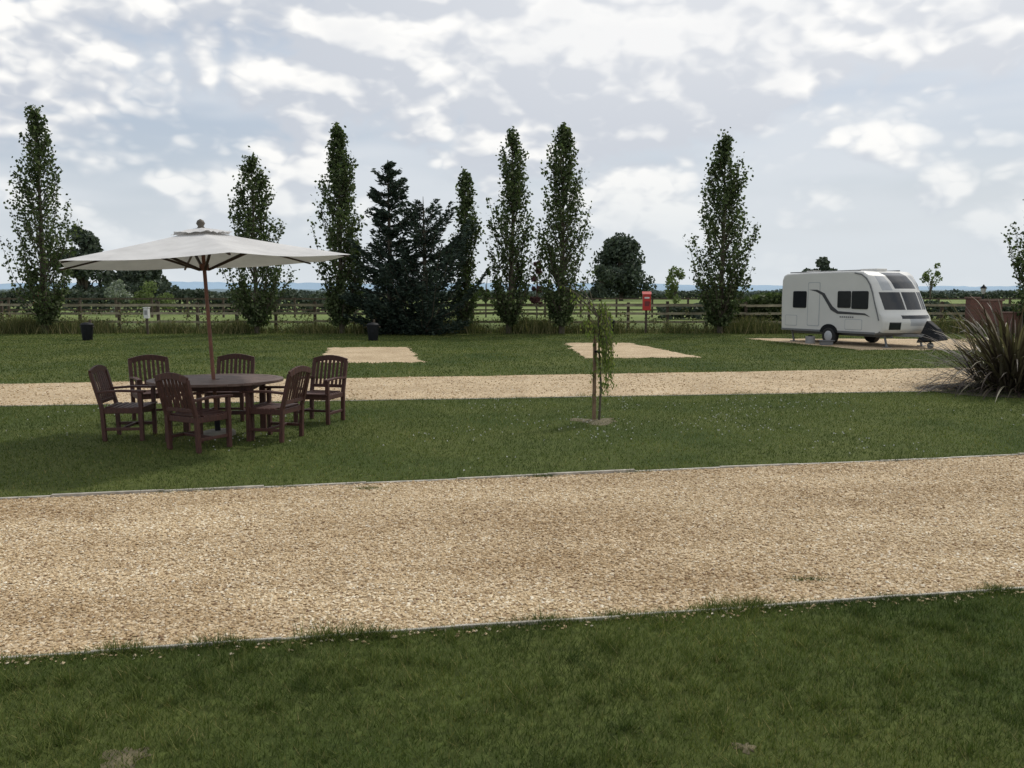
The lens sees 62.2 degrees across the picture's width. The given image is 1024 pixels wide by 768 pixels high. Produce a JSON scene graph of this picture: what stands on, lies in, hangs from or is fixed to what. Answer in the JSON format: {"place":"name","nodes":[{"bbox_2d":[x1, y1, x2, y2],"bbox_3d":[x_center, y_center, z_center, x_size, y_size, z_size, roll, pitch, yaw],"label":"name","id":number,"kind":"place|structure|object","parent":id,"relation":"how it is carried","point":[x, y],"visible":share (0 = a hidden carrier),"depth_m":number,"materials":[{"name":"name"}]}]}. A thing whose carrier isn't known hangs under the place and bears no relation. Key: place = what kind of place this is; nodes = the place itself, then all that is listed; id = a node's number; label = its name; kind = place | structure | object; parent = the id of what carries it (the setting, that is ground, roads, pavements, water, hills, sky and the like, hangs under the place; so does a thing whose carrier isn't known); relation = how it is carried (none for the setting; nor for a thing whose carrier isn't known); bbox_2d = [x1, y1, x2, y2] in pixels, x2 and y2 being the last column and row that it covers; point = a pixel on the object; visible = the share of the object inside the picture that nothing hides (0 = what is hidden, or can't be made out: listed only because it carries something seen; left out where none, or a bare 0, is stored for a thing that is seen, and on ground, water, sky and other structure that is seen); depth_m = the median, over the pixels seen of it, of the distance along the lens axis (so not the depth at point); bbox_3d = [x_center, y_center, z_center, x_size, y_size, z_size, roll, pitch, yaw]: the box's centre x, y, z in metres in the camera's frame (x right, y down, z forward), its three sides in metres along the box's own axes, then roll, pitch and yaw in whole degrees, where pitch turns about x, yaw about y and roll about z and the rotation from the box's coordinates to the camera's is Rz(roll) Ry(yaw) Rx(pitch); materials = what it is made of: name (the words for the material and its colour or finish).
{"place":"outdoors","nodes":[
{"label":"outdoors","id":0,"kind":"place"},
{"bbox_2d":[0,368,977,405],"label":"gravel path","id":1,"kind":"structure","parent":0,"point":[379,391],"depth_m":16.85,"materials":[{"name":"beige gravel"}]},
{"bbox_2d":[0,308,1014,334],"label":"rough grass","id":2,"kind":"structure","parent":0,"point":[29,325],"depth_m":38.01,"materials":[{"name":"green plant"}]},
{"bbox_2d":[0,296,1023,767],"bbox_3d":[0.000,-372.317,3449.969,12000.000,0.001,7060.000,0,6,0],"label":"ground","id":3,"kind":"structure","parent":0,"point":[406,466],"depth_m":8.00,"materials":[{"name":"green plant"}]},
{"bbox_2d":[0,104,82,333],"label":"poplar tree","id":4,"kind":"object","parent":3,"relation":"on","point":[43,310],"visible":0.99,"depth_m":37.12,"materials":[{"name":"green plant"}]},
{"bbox_2d":[51,225,115,303],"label":"oak tree","id":5,"kind":"object","parent":3,"relation":"on","point":[87,242],"visible":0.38,"depth_m":98.23,"materials":[{"name":"green plant"}]},
{"bbox_2d":[79,319,94,340],"bbox_3d":[-16.300,-2.074,32.566,0.484,0.800,0.484,6,9,45],"label":"litter bin","id":6,"kind":"object","parent":3,"relation":"on","point":[87,330],"visible":0.96,"depth_m":32.42,"materials":[{"name":"black plastic"}]},
{"bbox_2d":[103,279,132,311],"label":"willow bush","id":7,"kind":"object","parent":3,"relation":"on","point":[112,289],"visible":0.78,"depth_m":68.46,"materials":[{"name":"green plant"}]},
{"bbox_2d":[88,365,157,441],"bbox_3d":[-4.913,0.221,10.783,0.657,0.936,0.565,-1,6,-6],"label":"garden chair","id":8,"kind":"object","parent":3,"relation":"on","point":[106,390],"visible":0.98,"depth_m":10.61,"materials":[{"name":"brown wood"}]},
{"bbox_2d":[113,270,155,293],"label":"oak tree","id":9,"kind":"object","parent":3,"relation":"on","point":[132,277],"visible":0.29,"depth_m":101.74,"materials":[{"name":"green plant"}]},
{"bbox_2d":[143,307,149,333],"bbox_3d":[-16.000,-2.774,37.218,0.240,1.190,0.240,0,6,0],"label":"electric hookup post","id":10,"kind":"object","parent":3,"relation":"on","point":[146,311],"visible":0.94,"depth_m":37.14,"materials":[{"name":"white paint"}]},
{"bbox_2d":[130,281,176,311],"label":"hawthorn bush","id":11,"kind":"object","parent":3,"relation":"on","point":[148,293],"visible":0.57,"depth_m":65.33,"materials":[{"name":"green plant"}]},
{"bbox_2d":[128,355,178,420],"bbox_3d":[-5.169,0.062,12.256,0.565,0.936,0.657,-4,7,-34],"label":"garden chair","id":12,"kind":"object","parent":3,"relation":"on","point":[139,381],"visible":0.48,"depth_m":12.37,"materials":[{"name":"brown wood"}]},
{"bbox_2d":[144,269,169,302],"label":"oak tree","id":13,"kind":"object","parent":3,"relation":"on","point":[156,274],"visible":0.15,"depth_m":110.04,"materials":[{"name":"green plant"}]},
{"bbox_2d":[0,279,358,312],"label":"hedge","id":14,"kind":"object","parent":3,"relation":"on","point":[178,292],"visible":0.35,"depth_m":71.09,"materials":[{"name":"green plant"}]},
{"bbox_2d":[154,372,232,453],"bbox_3d":[-3.737,0.305,10.012,0.565,0.936,0.657,4,7,30],"label":"garden chair","id":15,"kind":"object","parent":3,"relation":"on","point":[198,416],"visible":1,"depth_m":9.85,"materials":[{"name":"brown wood"}]},
{"bbox_2d":[58,219,350,437],"bbox_3d":[-3.863,-0.704,10.837,3.758,2.765,3.320,-3,6,0],"label":"parasol","id":16,"kind":"object","parent":3,"relation":"on","point":[200,247],"visible":0.96,"depth_m":10.58,"materials":[{"name":"fabric"}]},
{"bbox_2d":[146,374,283,441],"bbox_3d":[-3.800,0.301,10.946,1.680,0.740,1.400,-1,6,-5],"label":"garden table","id":17,"kind":"object","parent":3,"relation":"on","point":[220,383],"visible":0.69,"depth_m":10.73,"materials":[{"name":"brown wood"}]},
{"bbox_2d":[204,354,254,421],"bbox_3d":[-4.120,0.045,12.411,0.565,0.936,0.657,0,6,0],"label":"garden chair","id":18,"kind":"object","parent":3,"relation":"on","point":[251,369],"visible":0.47,"depth_m":12.64,"materials":[{"name":"brown wood"}]},
{"bbox_2d":[216,146,299,333],"bbox_3d":[-11.376,-6.350,37.627,3.520,8.213,3.055,0,6,0],"label":"poplar tree","id":19,"kind":"object","parent":3,"relation":"on","point":[256,311],"visible":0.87,"depth_m":37.27,"materials":[{"name":"green plant"}]},
{"bbox_2d":[242,366,310,442],"bbox_3d":[-2.947,0.231,10.699,0.657,0.936,0.565,2,6,14],"label":"garden chair","id":20,"kind":"object","parent":3,"relation":"on","point":[269,408],"visible":1,"depth_m":10.54,"materials":[{"name":"brown wood"}]},
{"bbox_2d":[293,355,347,424],"bbox_3d":[-2.741,0.072,12.161,0.565,0.936,0.657,2,6,16],"label":"garden chair","id":21,"kind":"object","parent":3,"relation":"on","point":[327,394],"visible":0.91,"depth_m":12.30,"materials":[{"name":"brown wood"}]},
{"bbox_2d":[307,122,370,333],"bbox_3d":[-7.509,-6.864,37.523,2.928,9.256,2.818,0,6,0],"label":"poplar tree","id":22,"kind":"object","parent":3,"relation":"on","point":[341,186],"visible":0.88,"depth_m":37.15,"materials":[{"name":"green plant"}]},
{"bbox_2d":[320,347,424,362],"bbox_3d":[-4.238,-0.893,25.357,2.909,0.001,6.971,-1,6,-10],"label":"gravel pitch","id":23,"kind":"object","parent":3,"relation":"on","point":[377,354],"visible":0.8,"depth_m":25.19,"materials":[{"name":"beige gravel"}]},
{"bbox_2d":[366,319,379,340],"bbox_3d":[-5.300,-2.052,32.367,0.484,0.800,0.484,6,9,45],"label":"litter bin","id":24,"kind":"object","parent":3,"relation":"on","point":[373,329],"visible":1,"depth_m":32.21,"materials":[{"name":"black plastic"}]},
{"bbox_2d":[337,160,438,334],"bbox_3d":[-5.340,-5.843,36.943,4.562,7.649,5.099,0,6,0],"label":"conifer tree","id":25,"kind":"object","parent":3,"relation":"on","point":[372,305],"visible":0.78,"depth_m":36.30,"materials":[{"name":"green plant"}]},
{"bbox_2d":[363,198,488,335],"bbox_3d":[-4.091,-4.928,36.465,5.245,6.166,4.783,3,7,25],"label":"conifer tree","id":26,"kind":"object","parent":3,"relation":"on","point":[441,268],"visible":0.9,"depth_m":35.90,"materials":[{"name":"green plant"}]},
{"bbox_2d":[99,418,755,767],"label":"soil patches","id":27,"kind":"object","parent":3,"relation":"on","point":[134,752],"visible":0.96,"depth_m":3.42,"materials":[{"name":"brown soil"}]},
{"bbox_2d":[549,279,617,419],"bbox_3d":[1.016,-0.494,12.169,1.014,2.058,0.506,0,6,0],"label":"weeping sapling","id":28,"kind":"object","parent":27,"relation":"on","point":[602,315],"visible":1,"depth_m":12.11,"materials":[{"name":"green plant"}]},
{"bbox_2d":[448,166,485,331],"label":"poplar tree","id":29,"kind":"object","parent":3,"relation":"on","point":[465,190],"visible":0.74,"depth_m":37.55,"materials":[{"name":"green plant"}]},
{"bbox_2d":[480,268,490,316],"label":"young poplar tree","id":30,"kind":"object","parent":3,"relation":"on","point":[486,294],"visible":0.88,"depth_m":61.57,"materials":[{"name":"green plant"}]},
{"bbox_2d":[2,390,973,406],"bbox_3d":[0.425,0.246,14.917,29.088,0.032,0.073,-1,6,-7],"label":"path edging","id":31,"kind":"object","parent":3,"relation":"on","point":[542,397],"visible":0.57,"depth_m":15.01,"materials":[{"name":"concrete"}]},
{"bbox_2d":[0,289,993,292],"bbox_3d":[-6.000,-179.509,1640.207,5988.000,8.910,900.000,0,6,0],"label":"distant woodland","id":32,"kind":"object","parent":3,"relation":"on","point":[221,290],"visible":0.02,"depth_m":1457.13,"materials":[{"name":"green plant"}]},
{"bbox_2d":[482,126,537,333],"bbox_3d":[-0.096,-6.715,37.285,2.565,9.023,2.528,0,6,0],"label":"poplar tree","id":33,"kind":"object","parent":3,"relation":"on","point":[507,307],"visible":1,"depth_m":37.09,"materials":[{"name":"green plant"}]},
{"bbox_2d":[0,301,1021,330],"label":"post and rail fence","id":34,"kind":"object","parent":3,"relation":"on","point":[196,305],"visible":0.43,"depth_m":39.59,"materials":[{"name":"brown wood"}]},
{"bbox_2d":[0,288,1021,294],"bbox_3d":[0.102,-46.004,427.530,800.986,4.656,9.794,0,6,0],"label":"hedge","id":35,"kind":"object","parent":3,"relation":"on","point":[953,291],"visible":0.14,"depth_m":424.85,"materials":[{"name":"green plant"}]},
{"bbox_2d":[0,453,1023,499],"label":"path edging","id":36,"kind":"object","parent":3,"relation":"on","point":[303,485],"visible":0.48,"depth_m":8.40,"materials":[{"name":"concrete"}]},
{"bbox_2d":[0,298,1023,316],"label":"post and rail fence","id":37,"kind":"object","parent":3,"relation":"on","point":[223,309],"visible":0.34,"depth_m":61.64,"materials":[{"name":"brown wood"}]},
{"bbox_2d":[0,587,1023,658],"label":"path edging","id":38,"kind":"object","parent":3,"relation":"on","point":[521,623],"visible":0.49,"depth_m":4.74,"materials":[{"name":"concrete"}]},
{"bbox_2d":[0,290,1023,297],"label":"hedge","id":39,"kind":"object","parent":3,"relation":"on","point":[994,294],"visible":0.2,"depth_m":231.72,"materials":[{"name":"green plant"}]},
{"bbox_2d":[6,396,1023,470],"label":"clover flowers","id":40,"kind":"object","parent":3,"relation":"on","point":[614,426],"visible":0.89,"depth_m":11.75,"materials":[{"name":"white plant"}]},
{"bbox_2d":[530,261,543,316],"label":"purple plum tree","id":41,"kind":"object","parent":3,"relation":"on","point":[535,299],"visible":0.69,"depth_m":59.56,"materials":[{"name":"green plant"}]},
{"bbox_2d":[526,122,595,333],"bbox_3d":[2.289,-6.793,37.323,2.914,9.161,2.913,4,7,30],"label":"poplar tree","id":42,"kind":"object","parent":3,"relation":"on","point":[560,314],"visible":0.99,"depth_m":36.85,"materials":[{"name":"green plant"}]},
{"bbox_2d":[588,264,614,300],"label":"oak tree","id":43,"kind":"object","parent":3,"relation":"on","point":[602,272],"visible":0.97,"depth_m":167.58,"materials":[{"name":"green plant"}]},
{"bbox_2d":[606,317,615,333],"bbox_3d":[4.250,-2.559,37.040,0.484,0.800,0.484,6,9,45],"label":"litter bin","id":44,"kind":"object","parent":3,"relation":"on","point":[613,322],"visible":0.24,"depth_m":36.90,"materials":[{"name":"black plastic"}]},
{"bbox_2d":[590,232,656,300],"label":"oak tree","id":45,"kind":"object","parent":3,"relation":"on","point":[619,253],"visible":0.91,"depth_m":175.72,"materials":[{"name":"green plant"}]},
{"bbox_2d":[566,342,700,357],"bbox_3d":[3.599,-1.113,27.381,3.594,0.001,7.708,0,6,0],"label":"gravel pitch","id":46,"kind":"object","parent":3,"relation":"on","point":[624,350],"visible":0.81,"depth_m":26.46,"materials":[{"name":"beige gravel"}]},
{"bbox_2d":[642,292,650,332],"bbox_3d":[6.000,-3.190,37.897,0.400,1.870,0.250,0,6,0],"label":"fire point box","id":47,"kind":"object","parent":3,"relation":"on","point":[646,301],"visible":0.99,"depth_m":37.76,"materials":[{"name":"red paint"}]},
{"bbox_2d":[665,266,685,318],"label":"tree","id":48,"kind":"object","parent":3,"relation":"on","point":[671,285],"visible":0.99,"depth_m":58.42,"materials":[{"name":"green plant"}]},
{"bbox_2d":[683,127,760,332],"bbox_3d":[9.234,-6.746,37.645,3.441,8.997,3.356,0,6,0],"label":"poplar tree","id":49,"kind":"object","parent":3,"relation":"on","point":[719,315],"visible":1,"depth_m":37.15,"materials":[{"name":"green plant"}]},
{"bbox_2d":[711,292,781,328],"bbox_3d":[12.052,-3.421,40.366,5.072,1.953,1.581,0,6,0],"label":"hedge","id":50,"kind":"object","parent":3,"relation":"on","point":[762,298],"visible":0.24,"depth_m":39.85,"materials":[{"name":"green plant"}]},
{"bbox_2d":[802,256,837,271],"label":"oak tree","id":51,"kind":"object","parent":3,"relation":"on","point":[822,263],"visible":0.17,"depth_m":148.51,"materials":[{"name":"green plant"}]},
{"bbox_2d":[656,300,1017,319],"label":"hedge","id":52,"kind":"object","parent":3,"relation":"on","point":[928,309],"visible":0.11,"depth_m":57.08,"materials":[{"name":"green plant"}]},
{"bbox_2d":[747,338,977,349],"bbox_3d":[13.446,-1.452,30.509,8.257,0.001,7.348,0,6,0],"label":"gravel pitch","id":53,"kind":"object","parent":3,"relation":"on","point":[893,344],"visible":0.57,"depth_m":30.56,"materials":[{"name":"beige gravel"}]},
{"bbox_2d":[805,335,814,343],"bbox_3d":[10.750,-1.609,30.605,0.335,0.300,0.340,0,6,0],"label":"water container","id":54,"kind":"object","parent":53,"relation":"on","point":[809,339],"visible":1,"depth_m":30.47,"materials":[{"name":"grey plastic"}]},
{"bbox_2d":[818,340,834,344],"bbox_3d":[11.000,-1.450,29.717,0.500,0.175,0.300,0,6,0],"label":"caravan step","id":55,"kind":"object","parent":53,"relation":"on","point":[825,342],"visible":0.98,"depth_m":29.60,"materials":[{"name":"grey plastic"}]},
{"bbox_2d":[781,268,947,348],"bbox_3d":[12.578,-2.727,29.991,2.356,2.655,6.127,-3,7,-26],"label":"caravan","id":56,"kind":"object","parent":53,"relation":"on","point":[873,305],"visible":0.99,"depth_m":29.15,"materials":[{"name":"white metal"}]},
{"bbox_2d":[781,272,918,334],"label":"windows and trim","id":57,"kind":"structure","parent":56,"relation":"in","point":[859,300],"depth_m":30.09,"materials":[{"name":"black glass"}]},
{"bbox_2d":[919,263,942,297],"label":"tree","id":58,"kind":"object","parent":3,"relation":"on","point":[925,276],"visible":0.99,"depth_m":99.03,"materials":[{"name":"green plant"}]},
{"bbox_2d":[916,383,1023,397],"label":"flower bed soil","id":59,"kind":"structure","parent":3,"relation":"on","point":[967,388],"depth_m":15.80,"materials":[{"name":"brown soil"}]},
{"bbox_2d":[881,288,1023,401],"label":"phormium plant","id":60,"kind":"object","parent":59,"relation":"on","point":[1002,369],"visible":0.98,"depth_m":15.63,"materials":[{"name":"brown plant"}]},
{"bbox_2d":[980,284,986,299],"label":"lamp post","id":61,"kind":"object","parent":3,"relation":"on","point":[983,288],"visible":0.62,"depth_m":40.11,"materials":[{"name":"black metal"}]},
{"bbox_2d":[964,297,1023,332],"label":"brick wall","id":62,"kind":"structure","parent":3,"relation":"on","point":[972,304],"depth_m":38.02,"materials":[{"name":"brown brick"}]},
{"bbox_2d":[1001,199,1023,325],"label":"poplar tree","id":63,"kind":"object","parent":3,"relation":"on","point":[1016,264],"visible":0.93,"depth_m":38.20,"materials":[{"name":"green plant"}]},
{"bbox_2d":[0,455,1023,669],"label":"gravel path","id":64,"kind":"structure","parent":0,"point":[225,605],"depth_m":6.19,"materials":[{"name":"beige gravel"}]},
{"bbox_2d":[0,281,1023,290],"bbox_3d":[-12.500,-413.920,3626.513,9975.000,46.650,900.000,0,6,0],"label":"hills","id":65,"kind":"structure","parent":0,"point":[222,285],"depth_m":3376.10,"materials":[{"name":"green plant"}]},
{"bbox_2d":[0,0,1023,286],"label":"sky","id":66,"kind":"structure","parent":0,"point":[872,134],"materials":[{"name":"white"}]}
]}

